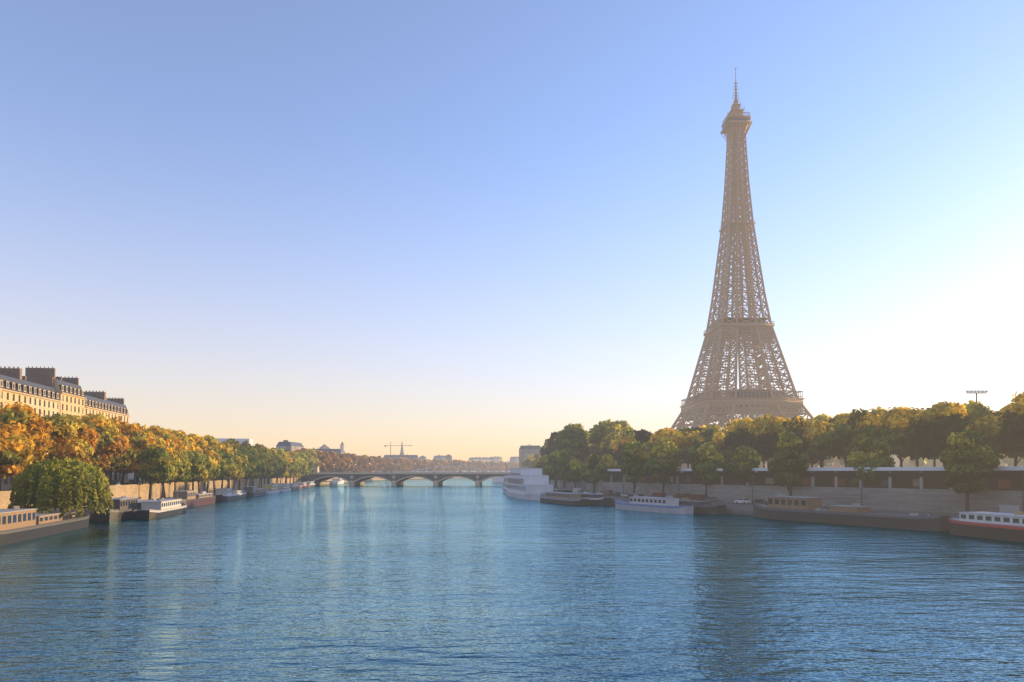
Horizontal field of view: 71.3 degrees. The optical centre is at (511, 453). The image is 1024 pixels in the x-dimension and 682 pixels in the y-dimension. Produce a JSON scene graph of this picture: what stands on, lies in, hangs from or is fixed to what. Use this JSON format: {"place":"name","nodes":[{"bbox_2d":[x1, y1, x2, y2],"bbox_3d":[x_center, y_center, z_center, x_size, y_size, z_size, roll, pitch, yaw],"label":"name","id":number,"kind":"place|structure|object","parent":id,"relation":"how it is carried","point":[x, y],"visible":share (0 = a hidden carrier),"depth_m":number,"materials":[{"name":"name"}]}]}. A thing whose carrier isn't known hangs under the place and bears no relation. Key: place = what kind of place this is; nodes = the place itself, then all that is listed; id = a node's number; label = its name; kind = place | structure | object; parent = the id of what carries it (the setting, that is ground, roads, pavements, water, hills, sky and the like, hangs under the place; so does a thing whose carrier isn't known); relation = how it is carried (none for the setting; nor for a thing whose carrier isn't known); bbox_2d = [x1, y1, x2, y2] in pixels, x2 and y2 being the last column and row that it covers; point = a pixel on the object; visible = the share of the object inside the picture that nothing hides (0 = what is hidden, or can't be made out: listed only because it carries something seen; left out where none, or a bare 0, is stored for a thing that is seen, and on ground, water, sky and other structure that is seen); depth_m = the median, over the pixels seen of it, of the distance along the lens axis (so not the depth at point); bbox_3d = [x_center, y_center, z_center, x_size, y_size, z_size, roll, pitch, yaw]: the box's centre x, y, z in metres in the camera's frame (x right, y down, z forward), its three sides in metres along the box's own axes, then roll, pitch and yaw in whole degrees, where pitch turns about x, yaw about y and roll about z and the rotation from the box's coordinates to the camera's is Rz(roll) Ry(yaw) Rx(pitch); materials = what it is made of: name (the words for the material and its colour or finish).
{"place":"outdoors","nodes":[
{"label":"outdoors","id":0,"kind":"place"},
{"bbox_2d":[0,477,1023,681],"bbox_3d":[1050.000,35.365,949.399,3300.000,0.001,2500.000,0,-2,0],"label":"river","id":1,"kind":"structure","parent":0,"point":[448,580],"depth_m":60.25,"materials":[{"name":"blue liquid"}]},
{"bbox_2d":[0,506,89,545],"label":"boat","id":2,"kind":"object","parent":1,"relation":"on","point":[17,524],"visible":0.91,"depth_m":112.28,"materials":[{"name":"grey metal"}]},
{"bbox_2d":[93,496,155,521],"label":"boat","id":3,"kind":"object","parent":1,"relation":"on","point":[124,507],"visible":0.47,"depth_m":156.02,"materials":[{"name":"grey metal"}]},
{"bbox_2d":[133,485,186,519],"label":"boat","id":4,"kind":"object","parent":1,"relation":"on","point":[158,508],"visible":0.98,"depth_m":164.51,"materials":[{"name":"grey metal"}]},
{"bbox_2d":[172,486,215,507],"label":"boat","id":5,"kind":"object","parent":1,"relation":"on","point":[190,498],"visible":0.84,"depth_m":218.45,"materials":[{"name":"brown"}]},
{"bbox_2d":[215,485,245,500],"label":"boat","id":6,"kind":"object","parent":1,"relation":"on","point":[226,494],"visible":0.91,"depth_m":262.33,"materials":[{"name":"grey metal"}]},
{"bbox_2d":[243,485,265,496],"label":"boat","id":7,"kind":"object","parent":1,"relation":"on","point":[251,491],"visible":0.88,"depth_m":307.06,"materials":[{"name":"grey"}]},
{"bbox_2d":[263,483,279,493],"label":"boat","id":8,"kind":"object","parent":1,"relation":"on","point":[272,488],"visible":0.78,"depth_m":349.09,"materials":[{"name":"white"}]},
{"bbox_2d":[278,483,291,491],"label":"boat","id":9,"kind":"object","parent":1,"relation":"on","point":[283,487],"visible":0.81,"depth_m":388.85,"materials":[{"name":"grey"}]},
{"bbox_2d":[288,481,299,489],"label":"boat","id":10,"kind":"object","parent":1,"relation":"on","point":[294,485],"visible":0.56,"depth_m":422.13,"materials":[{"name":"grey"}]},
{"bbox_2d":[298,482,307,488],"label":"boat","id":11,"kind":"object","parent":1,"relation":"on","point":[302,485],"visible":0.62,"depth_m":456.93,"materials":[{"name":"red"}]},
{"bbox_2d":[306,481,314,486],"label":"boat","id":12,"kind":"object","parent":1,"relation":"on","point":[310,483],"visible":0.59,"depth_m":491.73,"materials":[{"name":"grey"}]},
{"bbox_2d":[331,478,343,483],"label":"boat","id":13,"kind":"object","parent":1,"relation":"on","point":[337,481],"visible":0.95,"depth_m":623.21,"materials":[{"name":"white"}]},
{"bbox_2d":[492,477,503,483],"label":"boat","id":14,"kind":"object","parent":1,"relation":"on","point":[497,480],"visible":0.88,"depth_m":639.88,"materials":[{"name":"white"}]},
{"bbox_2d":[502,475,507,493],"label":"cruise boat","id":15,"kind":"object","parent":1,"relation":"on","point":[504,488],"visible":0.31,"depth_m":346.71,"materials":[{"name":"white"}]},
{"bbox_2d":[507,468,552,499],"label":"restaurant boat","id":16,"kind":"object","parent":1,"relation":"on","point":[526,483],"visible":0.92,"depth_m":275.44,"materials":[{"name":"white metal"}]},
{"bbox_2d":[540,481,588,505],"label":"boat","id":17,"kind":"object","parent":1,"relation":"on","point":[566,498],"visible":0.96,"depth_m":232.17,"materials":[{"name":"grey metal"}]},
{"bbox_2d":[557,489,611,505],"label":"boat","id":18,"kind":"object","parent":1,"relation":"on","point":[598,499],"visible":0.42,"depth_m":227.30,"materials":[{"name":"grey"}]},
{"bbox_2d":[615,495,693,513],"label":"boat","id":19,"kind":"object","parent":1,"relation":"on","point":[668,504],"visible":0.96,"depth_m":187.03,"materials":[{"name":"white metal"}]},
{"bbox_2d":[623,488,726,514],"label":"boat","id":20,"kind":"object","parent":1,"relation":"on","point":[703,507],"visible":0.39,"depth_m":180.33,"materials":[{"name":"grey"}]},
{"bbox_2d":[753,486,950,530],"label":"boat","id":21,"kind":"object","parent":1,"relation":"on","point":[780,506],"visible":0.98,"depth_m":143.77,"materials":[{"name":"grey"}]},
{"bbox_2d":[948,511,1023,542],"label":"boat","id":22,"kind":"object","parent":1,"relation":"on","point":[1000,526],"visible":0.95,"depth_m":112.55,"materials":[{"name":"red"}]},
{"bbox_2d":[0,477,1023,520],"bbox_3d":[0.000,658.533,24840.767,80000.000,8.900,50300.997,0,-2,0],"label":"embankment wall","id":23,"kind":"structure","parent":0,"point":[923,502],"depth_m":174.17,"materials":[{"name":"beige stone"}]},
{"bbox_2d":[0,366,130,484],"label":"passy buildings","id":24,"kind":"structure","parent":23,"relation":"on","point":[45,391],"depth_m":247.23,"materials":[{"name":"stone"}]},
{"bbox_2d":[0,471,827,507],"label":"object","id":25,"kind":"object","parent":23,"relation":"on","point":[7,487],"visible":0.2,"depth_m":212.78,"materials":[{"name":"beige stone"}]},
{"bbox_2d":[301,461,528,485],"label":"bridge","id":26,"kind":"structure","parent":23,"relation":"on","point":[316,476],"depth_m":539.69,"materials":[{"name":"stone"}]},
{"bbox_2d":[409,466,491,471],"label":"passerelle debilly","id":27,"kind":"object","parent":23,"relation":"on","point":[451,466],"visible":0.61,"depth_m":996.96,"materials":[{"name":"white paint"}]},
{"bbox_2d":[0,391,1023,518],"bbox_3d":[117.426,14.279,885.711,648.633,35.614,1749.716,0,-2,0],"label":"trees","id":28,"kind":"object","parent":23,"relation":"on","point":[971,445],"depth_m":195.89,"materials":[{"name":"green plant"}]},
{"bbox_2d":[41,390,1023,513],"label":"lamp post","id":29,"kind":"object","parent":23,"relation":"on","point":[1007,508],"visible":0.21,"depth_m":136.73,"materials":[{"name":"black metal"}]},
{"bbox_2d":[128,438,1007,476],"bbox_3d":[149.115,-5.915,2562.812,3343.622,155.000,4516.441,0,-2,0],"label":"city skyline","id":30,"kind":"structure","parent":23,"relation":"on","point":[525,451],"depth_m":1026.86,"materials":[{"name":"stone"}]},
{"bbox_2d":[670,68,844,467],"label":"tower","id":31,"kind":"structure","parent":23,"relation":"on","point":[708,404],"depth_m":549.67,"materials":[{"name":"metal"}]},
{"bbox_2d":[580,466,1023,490],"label":"quayside building","id":32,"kind":"structure","parent":23,"relation":"on","point":[1008,478],"depth_m":170.80,"materials":[{"name":"concrete"}]},
{"bbox_2d":[0,0,1023,461],"label":"sky","id":33,"kind":"structure","parent":0,"point":[464,230],"materials":[{"name":"blue"}]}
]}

